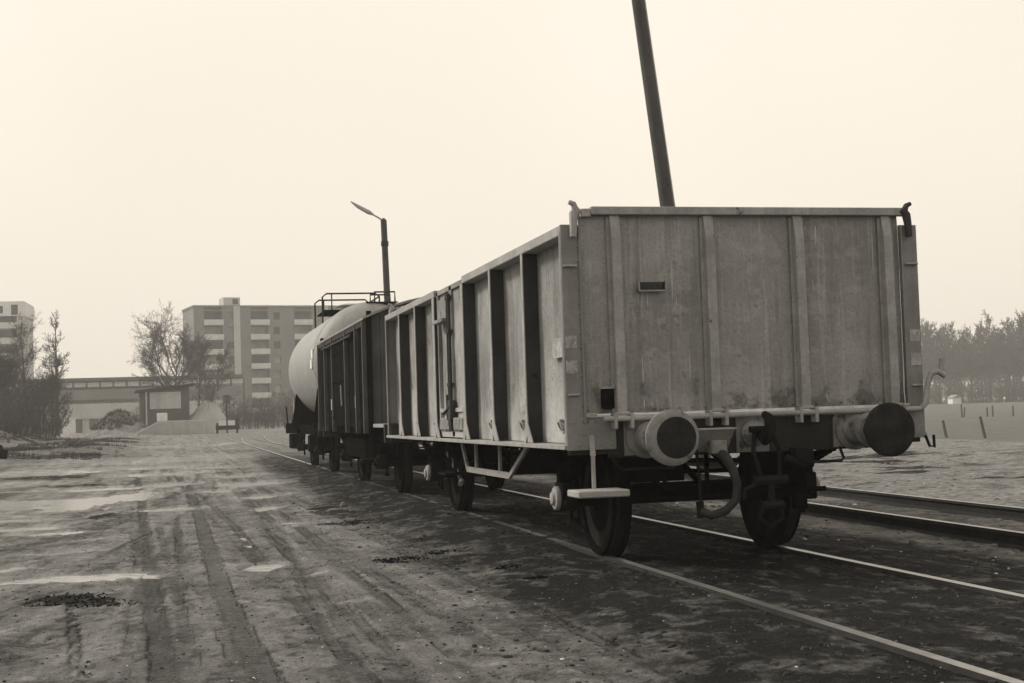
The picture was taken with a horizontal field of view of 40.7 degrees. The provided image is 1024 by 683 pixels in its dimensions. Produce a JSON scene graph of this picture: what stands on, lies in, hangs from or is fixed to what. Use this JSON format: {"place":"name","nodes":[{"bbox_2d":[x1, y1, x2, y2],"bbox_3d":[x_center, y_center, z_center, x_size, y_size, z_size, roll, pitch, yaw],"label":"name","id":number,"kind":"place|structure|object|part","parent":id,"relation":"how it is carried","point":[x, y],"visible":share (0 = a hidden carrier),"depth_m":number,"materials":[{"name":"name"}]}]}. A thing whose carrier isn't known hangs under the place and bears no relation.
{"place":"outdoors","nodes":[
{"label":"outdoors","id":0,"kind":"place"},
{"bbox_2d":[0,397,1023,682],"bbox_3d":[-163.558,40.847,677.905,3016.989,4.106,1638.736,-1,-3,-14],"label":"ground","id":1,"kind":"structure","parent":0,"point":[92,633],"depth_m":10.52,"materials":[{"name":"grey soil"}]},
{"bbox_2d":[0,445,7,458],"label":"tree stump","id":2,"kind":"object","parent":1,"relation":"on","point":[3,453],"visible":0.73,"depth_m":49.92,"materials":[{"name":"wood"}]},
{"bbox_2d":[0,411,31,437],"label":"bare shrub","id":3,"kind":"object","parent":1,"relation":"on","point":[16,429],"visible":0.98,"depth_m":89.98,"materials":[{"name":"grey plant"}]},
{"bbox_2d":[0,301,33,379],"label":"white high rise","id":4,"kind":"structure","parent":1,"relation":"on","point":[9,310],"depth_m":245.49,"materials":[{"name":"paint"}]},
{"bbox_2d":[0,345,14,352],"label":"window","id":5,"kind":"structure","parent":4,"relation":"in","point":[5,347],"depth_m":245.52,"materials":[{"name":"grey glass"}]},
{"bbox_2d":[0,330,16,337],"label":"window","id":6,"kind":"structure","parent":4,"relation":"in","point":[3,333],"depth_m":245.64,"materials":[{"name":"grey glass"}]},
{"bbox_2d":[0,316,16,321],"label":"window","id":7,"kind":"structure","parent":4,"relation":"in","point":[8,318],"depth_m":245.85,"materials":[{"name":"grey glass"}]},
{"bbox_2d":[0,305,17,314],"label":"top window","id":8,"kind":"structure","parent":4,"relation":"in","point":[14,308],"depth_m":244.98,"materials":[{"name":"grey glass"}]},
{"bbox_2d":[0,334,43,395],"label":"bare tree","id":9,"kind":"object","parent":1,"relation":"on","point":[8,371],"visible":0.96,"depth_m":107.18,"materials":[{"name":"grey plant"}]},
{"bbox_2d":[0,364,49,428],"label":"bare shrub","id":10,"kind":"object","parent":1,"relation":"on","point":[39,390],"visible":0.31,"depth_m":110.91,"materials":[{"name":"grey plant"}]},
{"bbox_2d":[0,387,53,436],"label":"bare shrub","id":11,"kind":"object","parent":1,"relation":"on","point":[26,406],"visible":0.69,"depth_m":96.51,"materials":[{"name":"grey plant"}]},
{"bbox_2d":[4,312,57,398],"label":"bare tree","id":12,"kind":"object","parent":1,"relation":"on","point":[22,325],"visible":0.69,"depth_m":115.07,"materials":[{"name":"grey plant"}]},
{"bbox_2d":[4,386,58,433],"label":"bare shrub","id":13,"kind":"object","parent":1,"relation":"on","point":[17,413],"visible":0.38,"depth_m":102.81,"materials":[{"name":"grey plant"}]},
{"bbox_2d":[15,372,59,419],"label":"bare shrub","id":14,"kind":"object","parent":1,"relation":"on","point":[39,401],"visible":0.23,"depth_m":112.74,"materials":[{"name":"grey plant"}]},
{"bbox_2d":[21,403,67,438],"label":"bare shrub","id":15,"kind":"object","parent":1,"relation":"on","point":[41,426],"visible":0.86,"depth_m":101.27,"materials":[{"name":"grey plant"}]},
{"bbox_2d":[25,367,68,428],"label":"bare tree","id":16,"kind":"object","parent":1,"relation":"on","point":[47,384],"visible":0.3,"depth_m":115.41,"materials":[{"name":"grey plant"}]},
{"bbox_2d":[40,311,72,435],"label":"column tree","id":17,"kind":"object","parent":1,"relation":"on","point":[56,364],"visible":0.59,"depth_m":131.13,"materials":[{"name":"grey plant"}]},
{"bbox_2d":[45,366,69,436],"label":"bare tree","id":18,"kind":"object","parent":1,"relation":"on","point":[52,389],"visible":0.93,"depth_m":111.74,"materials":[{"name":"grey plant"}]},
{"bbox_2d":[63,418,76,435],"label":"switch cabinet","id":19,"kind":"object","parent":1,"relation":"on","point":[69,429],"visible":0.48,"depth_m":151.79,"materials":[{"name":"grey metal"}]},
{"bbox_2d":[0,429,140,459],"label":"dead grass","id":20,"kind":"structure","parent":1,"relation":"on","point":[69,441],"depth_m":74.47,"materials":[{"name":"plant"}]},
{"bbox_2d":[90,408,148,430],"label":"bush","id":21,"kind":"object","parent":1,"relation":"on","point":[111,420],"visible":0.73,"depth_m":125.69,"materials":[{"name":"grey plant"}]},
{"bbox_2d":[2,374,244,433],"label":"building","id":22,"kind":"structure","parent":1,"relation":"on","point":[94,401],"depth_m":215.89,"materials":[{"name":"grey concrete"}]},
{"bbox_2d":[134,383,195,425],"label":"flat roofed hut","id":23,"kind":"object","parent":1,"relation":"on","point":[172,402],"visible":0.86,"depth_m":134.43,"materials":[{"name":"paint"}]},
{"bbox_2d":[137,420,202,434],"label":"loading ramp","id":24,"kind":"structure","parent":1,"relation":"on","point":[183,427],"depth_m":123.77,"materials":[{"name":"concrete"}]},
{"bbox_2d":[157,413,166,420],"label":"concrete block","id":25,"kind":"structure","parent":24,"relation":"on","point":[161,416],"depth_m":124.13,"materials":[{"name":"white paint"}]},
{"bbox_2d":[127,302,215,388],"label":"bare tree","id":26,"kind":"object","parent":1,"relation":"on","point":[156,337],"visible":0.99,"depth_m":155.75,"materials":[{"name":"grey plant"}]},
{"bbox_2d":[0,444,362,681],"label":"puddle water","id":27,"kind":"structure","parent":1,"relation":"on","point":[71,504],"depth_m":23.12,"materials":[{"name":"grey liquid"}]},
{"bbox_2d":[174,330,215,405],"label":"bare tree","id":28,"kind":"object","parent":1,"relation":"on","point":[203,375],"visible":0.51,"depth_m":161.95,"materials":[{"name":"grey plant"}]},
{"bbox_2d":[190,402,235,432],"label":"sand heap","id":29,"kind":"object","parent":1,"relation":"on","point":[210,414],"visible":0.62,"depth_m":136.22,"materials":[{"name":"grey sand"}]},
{"bbox_2d":[194,341,233,405],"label":"bare tree","id":30,"kind":"object","parent":1,"relation":"on","point":[226,353],"visible":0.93,"depth_m":151.64,"materials":[{"name":"plant"}]},
{"bbox_2d":[223,395,229,432],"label":"signal post","id":31,"kind":"object","parent":1,"relation":"on","point":[226,399],"visible":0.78,"depth_m":122.42,"materials":[{"name":"metal"}]},
{"bbox_2d":[216,418,238,433],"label":"buffer stop","id":32,"kind":"object","parent":1,"relation":"on","point":[222,425],"visible":0.84,"depth_m":120.35,"materials":[{"name":"paint"}]},
{"bbox_2d":[216,393,253,429],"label":"bare shrub","id":33,"kind":"object","parent":1,"relation":"on","point":[231,413],"visible":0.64,"depth_m":177.22,"materials":[{"name":"grey plant"}]},
{"bbox_2d":[234,395,280,428],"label":"bare shrub","id":34,"kind":"object","parent":1,"relation":"on","point":[257,417],"visible":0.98,"depth_m":176.92,"materials":[{"name":"grey plant"}]},
{"bbox_2d":[182,297,337,426],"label":"apartment block","id":35,"kind":"structure","parent":1,"relation":"on","point":[263,340],"depth_m":257.44,"materials":[{"name":"grey concrete"}]},
{"bbox_2d":[204,312,219,319],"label":"balcony window","id":36,"kind":"structure","parent":35,"relation":"in","point":[207,315],"depth_m":255.24,"materials":[{"name":"grey glass"}]},
{"bbox_2d":[204,327,220,333],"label":"balcony window","id":37,"kind":"structure","parent":35,"relation":"in","point":[209,330],"depth_m":255.18,"materials":[{"name":"grey glass"}]},
{"bbox_2d":[205,356,220,363],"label":"balcony window","id":38,"kind":"structure","parent":35,"relation":"in","point":[214,358],"depth_m":254.86,"materials":[{"name":"grey glass"}]},
{"bbox_2d":[205,342,220,348],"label":"balcony window","id":39,"kind":"structure","parent":35,"relation":"in","point":[218,344],"depth_m":255.18,"materials":[{"name":"grey glass"}]},
{"bbox_2d":[205,371,221,374],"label":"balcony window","id":40,"kind":"structure","parent":35,"relation":"in","point":[211,371],"depth_m":254.74,"materials":[{"name":"grey glass"}]},
{"bbox_2d":[227,313,232,319],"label":"window","id":41,"kind":"structure","parent":35,"relation":"in","point":[230,315],"depth_m":255.80,"materials":[{"name":"grey glass"}]},
{"bbox_2d":[228,357,233,363],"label":"window","id":42,"kind":"structure","parent":35,"relation":"in","point":[231,360],"depth_m":255.36,"materials":[{"name":"grey glass"}]},
{"bbox_2d":[228,342,233,348],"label":"window","id":43,"kind":"structure","parent":35,"relation":"in","point":[231,346],"depth_m":255.55,"materials":[{"name":"grey glass"}]},
{"bbox_2d":[228,327,233,333],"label":"window","id":44,"kind":"structure","parent":35,"relation":"in","point":[230,329],"depth_m":255.67,"materials":[{"name":"grey glass"}]},
{"bbox_2d":[251,312,265,318],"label":"balcony window","id":45,"kind":"structure","parent":35,"relation":"in","point":[254,315],"depth_m":258.75,"materials":[{"name":"grey glass"}]},
{"bbox_2d":[252,399,265,405],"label":"balcony window","id":46,"kind":"structure","parent":35,"relation":"in","point":[263,403],"depth_m":257.93,"materials":[{"name":"grey glass"}]},
{"bbox_2d":[251,356,266,362],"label":"balcony window","id":47,"kind":"structure","parent":35,"relation":"in","point":[255,359],"depth_m":258.31,"materials":[{"name":"grey glass"}]},
{"bbox_2d":[251,341,266,348],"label":"balcony window","id":48,"kind":"structure","parent":35,"relation":"in","point":[254,344],"depth_m":258.44,"materials":[{"name":"grey glass"}]},
{"bbox_2d":[251,327,266,333],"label":"balcony window","id":49,"kind":"structure","parent":35,"relation":"in","point":[254,330],"depth_m":258.63,"materials":[{"name":"grey glass"}]},
{"bbox_2d":[252,385,267,392],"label":"balcony window","id":50,"kind":"structure","parent":35,"relation":"in","point":[255,388],"depth_m":257.99,"materials":[{"name":"grey glass"}]},
{"bbox_2d":[252,370,267,377],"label":"balcony window","id":51,"kind":"structure","parent":35,"relation":"in","point":[256,373],"depth_m":258.18,"materials":[{"name":"grey glass"}]},
{"bbox_2d":[273,313,278,319],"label":"window","id":52,"kind":"structure","parent":35,"relation":"in","point":[275,315],"depth_m":259.23,"materials":[{"name":"grey glass"}]},
{"bbox_2d":[274,327,278,333],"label":"window","id":53,"kind":"structure","parent":35,"relation":"in","point":[276,329],"depth_m":259.13,"materials":[{"name":"grey glass"}]},
{"bbox_2d":[274,356,279,362],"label":"window","id":54,"kind":"structure","parent":35,"relation":"in","point":[276,358],"depth_m":258.81,"materials":[{"name":"grey glass"}]},
{"bbox_2d":[274,341,279,348],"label":"window","id":55,"kind":"structure","parent":35,"relation":"in","point":[276,343],"depth_m":259.00,"materials":[{"name":"grey glass"}]},
{"bbox_2d":[275,370,279,377],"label":"window","id":56,"kind":"structure","parent":35,"relation":"in","point":[277,373],"depth_m":258.69,"materials":[{"name":"grey glass"}]},
{"bbox_2d":[275,385,280,391],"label":"window","id":57,"kind":"structure","parent":35,"relation":"in","point":[278,387],"depth_m":258.56,"materials":[{"name":"grey glass"}]},
{"bbox_2d":[294,312,308,318],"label":"balcony window","id":58,"kind":"structure","parent":35,"relation":"in","point":[297,315],"depth_m":262.06,"materials":[{"name":"grey glass"}]},
{"bbox_2d":[295,327,309,333],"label":"balcony window","id":59,"kind":"structure","parent":35,"relation":"in","point":[298,330],"depth_m":261.93,"materials":[{"name":"grey glass"}]},
{"bbox_2d":[253,391,290,428],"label":"bare shrub","id":60,"kind":"object","parent":1,"relation":"on","point":[271,420],"visible":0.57,"depth_m":180.41,"materials":[{"name":"grey plant"}]},
{"bbox_2d":[265,384,295,427],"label":"bare shrub","id":61,"kind":"object","parent":1,"relation":"on","point":[283,412],"visible":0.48,"depth_m":179.10,"materials":[{"name":"grey plant"}]},
{"bbox_2d":[25,518,547,607],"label":"cinder clods","id":62,"kind":"object","parent":1,"relation":"on","point":[412,557],"visible":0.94,"depth_m":10.53,"materials":[{"name":"cinder"},{"name":"coal slag"},{"name":"soil"}]},
{"bbox_2d":[18,521,608,680],"bbox_3d":[-2.788,1.990,11.665,4.694,0.068,14.953,-1,-3,-14],"label":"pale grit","id":63,"kind":"object","parent":1,"relation":"on","point":[275,617],"visible":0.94,"depth_m":8.69,"materials":[{"name":"gravel"}]},
{"bbox_2d":[0,510,670,682],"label":"mud crumbs","id":64,"kind":"object","parent":1,"relation":"on","point":[474,650],"visible":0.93,"depth_m":9.04,"materials":[{"name":"soil"}]},
{"bbox_2d":[340,502,346,507],"bbox_3d":[-2.429,2.362,19.898,0.082,0.112,0.101,-4,-4,41],"label":"stone","id":65,"kind":"object","parent":1,"relation":"on","point":[343,504],"visible":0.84,"depth_m":19.87,"materials":[{"name":"grey stone"}]},
{"bbox_2d":[351,201,389,300],"bbox_3d":[-4.475,-0.402,44.911,1.336,8.379,0.264,-1,-3,-14],"label":"street lamp","id":66,"kind":"object","parent":1,"relation":"on","point":[385,259],"visible":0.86,"depth_m":45.05,"materials":[{"name":"grey metal"}]},
{"bbox_2d":[227,438,1023,682],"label":"railway track","id":67,"kind":"structure","parent":1,"relation":"on","point":[971,671],"depth_m":8.91,"materials":[{"name":"grey metal"}]},
{"bbox_2d":[285,291,418,470],"bbox_3d":[-3.897,0.993,33.743,2.600,4.180,10.312,-1,-3,-14],"label":"tank wagon","id":68,"kind":"object","parent":67,"relation":"on","point":[303,375],"visible":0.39,"depth_m":32.36,"materials":[{"name":"metal"}]},
{"bbox_2d":[317,297,518,492],"bbox_3d":[-1.571,0.981,24.156,2.948,3.070,9.812,-1,-3,-14],"label":"covered goods wagon","id":69,"kind":"object","parent":67,"relation":"on","point":[352,387],"visible":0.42,"depth_m":21.82,"materials":[{"name":"metal"}]},
{"bbox_3d":[-3.032,0.749,24.105,0.094,1.440,1.800,-1,-3,-14],"label":"sliding door","id":70,"kind":"part","parent":69,"relation":"part of","materials":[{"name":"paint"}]},
{"bbox_2d":[385,200,946,556],"bbox_3d":[0.801,0.574,14.585,3.062,2.749,9.977,-1,-3,-14],"label":"open goods wagon","id":71,"kind":"object","parent":67,"relation":"on","point":[597,360],"visible":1,"depth_m":10.49,"materials":[{"name":"metal"}]},
{"bbox_3d":[-0.726,0.223,14.631,0.121,1.570,0.740,-1,-3,-14],"label":"door","id":72,"kind":"part","parent":71,"relation":"part of","materials":[{"name":"grey paint"}]},
{"bbox_3d":[-0.568,0.188,14.044,0.107,1.570,0.887,-1,-3,-17],"label":"door","id":73,"kind":"part","parent":71,"relation":"part of","materials":[{"name":"grey paint"}]},
{"bbox_2d":[292,485,1023,682],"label":"ballast stones","id":74,"kind":"object","parent":1,"relation":"on","point":[775,663],"visible":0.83,"depth_m":9.20,"materials":[{"name":"grey gravel"}]},
{"bbox_2d":[321,489,997,682],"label":"ash specks","id":75,"kind":"object","parent":1,"relation":"on","point":[699,577],"visible":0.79,"depth_m":9.84,"materials":[{"name":"grey gravel"}]},
{"bbox_2d":[632,0,711,468],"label":"telegraph pole","id":76,"kind":"object","parent":1,"relation":"on","point":[657,131],"visible":0.39,"depth_m":28.31,"materials":[{"name":"grey wood"}]},
{"bbox_2d":[418,443,1023,549],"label":"railway track","id":77,"kind":"structure","parent":1,"relation":"on","point":[990,535],"depth_m":15.30,"materials":[{"name":"grey metal"}]},
{"bbox_2d":[517,450,1023,560],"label":"track gravel","id":78,"kind":"structure","parent":1,"relation":"on","point":[973,546],"depth_m":18.69,"materials":[{"name":"grey gravel"}]},
{"bbox_2d":[920,321,937,401],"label":"bare tree","id":79,"kind":"object","parent":1,"relation":"on","point":[926,334],"visible":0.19,"depth_m":320.15,"materials":[{"name":"grey plant"}]},
{"bbox_2d":[920,318,941,347],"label":"bare tree","id":80,"kind":"object","parent":1,"relation":"on","point":[925,332],"visible":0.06,"depth_m":337.11,"materials":[{"name":"grey plant"}]},
{"bbox_2d":[923,375,950,403],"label":"bare shrub","id":81,"kind":"object","parent":1,"relation":"on","point":[935,394],"visible":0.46,"depth_m":298.12,"materials":[{"name":"grey plant"}]},
{"bbox_2d":[929,379,947,403],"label":"bare shrub","id":82,"kind":"object","parent":1,"relation":"on","point":[941,396],"visible":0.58,"depth_m":301.29,"materials":[{"name":"grey plant"}]},
{"bbox_2d":[922,319,958,403],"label":"bare tree","id":83,"kind":"object","parent":1,"relation":"on","point":[937,337],"visible":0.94,"depth_m":307.03,"materials":[{"name":"grey plant"}]},
{"bbox_2d":[942,420,947,437],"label":"fence post","id":84,"kind":"object","parent":1,"relation":"on","point":[944,429],"visible":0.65,"depth_m":95.14,"materials":[{"name":"grey wood"}]},
{"bbox_2d":[936,321,966,391],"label":"bare tree","id":85,"kind":"object","parent":1,"relation":"on","point":[950,326],"visible":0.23,"depth_m":334.52,"materials":[{"name":"grey plant"}]},
{"bbox_2d":[936,377,967,403],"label":"bare shrub","id":86,"kind":"object","parent":1,"relation":"on","point":[949,391],"visible":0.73,"depth_m":298.55,"materials":[{"name":"grey plant"}]},
{"bbox_2d":[942,327,973,401],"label":"bare tree","id":87,"kind":"object","parent":1,"relation":"on","point":[957,351],"visible":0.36,"depth_m":319.02,"materials":[{"name":"grey plant"}]},
{"bbox_2d":[941,376,977,402],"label":"bare shrub","id":88,"kind":"object","parent":1,"relation":"on","point":[957,388],"visible":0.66,"depth_m":299.27,"materials":[{"name":"grey plant"}]},
{"bbox_2d":[954,373,986,402],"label":"bare shrub","id":89,"kind":"object","parent":1,"relation":"on","point":[973,396],"visible":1,"depth_m":296.07,"materials":[{"name":"grey plant"}]},
{"bbox_2d":[956,327,988,402],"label":"bare tree","id":90,"kind":"object","parent":1,"relation":"on","point":[967,343],"visible":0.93,"depth_m":305.19,"materials":[{"name":"grey plant"}]},
{"bbox_2d":[959,373,994,402],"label":"bare shrub","id":91,"kind":"object","parent":1,"relation":"on","point":[984,396],"visible":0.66,"depth_m":297.86,"materials":[{"name":"grey plant"}]},
{"bbox_2d":[979,416,986,437],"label":"fence post","id":92,"kind":"object","parent":1,"relation":"on","point":[982,427],"visible":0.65,"depth_m":91.51,"materials":[{"name":"grey wood"}]},
{"bbox_2d":[972,331,1004,400],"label":"bare tree","id":93,"kind":"object","parent":1,"relation":"on","point":[981,348],"visible":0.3,"depth_m":316.86,"materials":[{"name":"grey plant"}]},
{"bbox_2d":[971,308,1007,398],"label":"bare tree","id":94,"kind":"object","parent":1,"relation":"on","point":[988,319],"visible":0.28,"depth_m":332.86,"materials":[{"name":"grey plant"}]},
{"bbox_2d":[972,372,1011,402],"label":"bare shrub","id":95,"kind":"object","parent":1,"relation":"on","point":[994,393],"visible":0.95,"depth_m":293.66,"materials":[{"name":"grey plant"}]},
{"bbox_2d":[984,317,1019,398],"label":"bare tree","id":96,"kind":"object","parent":1,"relation":"on","point":[1000,336],"visible":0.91,"depth_m":303.13,"materials":[{"name":"grey plant"}]},
{"bbox_2d":[987,331,1022,400],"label":"bare tree","id":97,"kind":"object","parent":1,"relation":"on","point":[1017,332],"visible":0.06,"depth_m":315.42,"materials":[{"name":"grey plant"}]},
{"bbox_2d":[989,369,1022,401],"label":"bare shrub","id":98,"kind":"object","parent":1,"relation":"on","point":[999,381],"visible":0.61,"depth_m":296.06,"materials":[{"name":"grey plant"}]},
{"bbox_2d":[992,344,1023,399],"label":"bare tree","id":99,"kind":"object","parent":1,"relation":"on","point":[1017,363],"visible":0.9,"depth_m":301.07,"materials":[{"name":"grey plant"}]},
{"bbox_2d":[997,371,1023,401],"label":"bare shrub","id":100,"kind":"object","parent":1,"relation":"on","point":[1012,395],"visible":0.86,"depth_m":294.72,"materials":[{"name":"grey plant"}]},
{"bbox_2d":[1000,317,1023,399],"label":"bare tree","id":101,"kind":"object","parent":1,"relation":"on","point":[1008,322],"visible":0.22,"depth_m":331.80,"materials":[{"name":"grey plant"}]},
{"bbox_2d":[1005,310,1023,346],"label":"bare tree","id":102,"kind":"object","parent":1,"relation":"on","point":[1020,323],"visible":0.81,"depth_m":314.92,"materials":[{"name":"grey plant"}]},
{"bbox_2d":[1007,369,1023,395],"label":"bare shrub","id":103,"kind":"object","parent":1,"relation":"on","point":[1020,385],"visible":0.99,"depth_m":293.01,"materials":[{"name":"grey plant"}]},
{"bbox_2d":[0,0,1023,399],"label":"sky","id":104,"kind":"structure","parent":0,"point":[184,154],"materials":[{"name":"beige"}]},
{"bbox_2d":[676,455,1018,573],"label":"pale gravel","id":105,"kind":"structure","parent":0,"point":[867,549],"depth_m":12.52,"materials":[{"name":"grey gravel"}]},
{"bbox_2d":[947,395,961,403],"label":"field shed","id":106,"kind":"structure","parent":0,"point":[954,399],"depth_m":292.19,"materials":[{"name":"white paint"}]}
]}

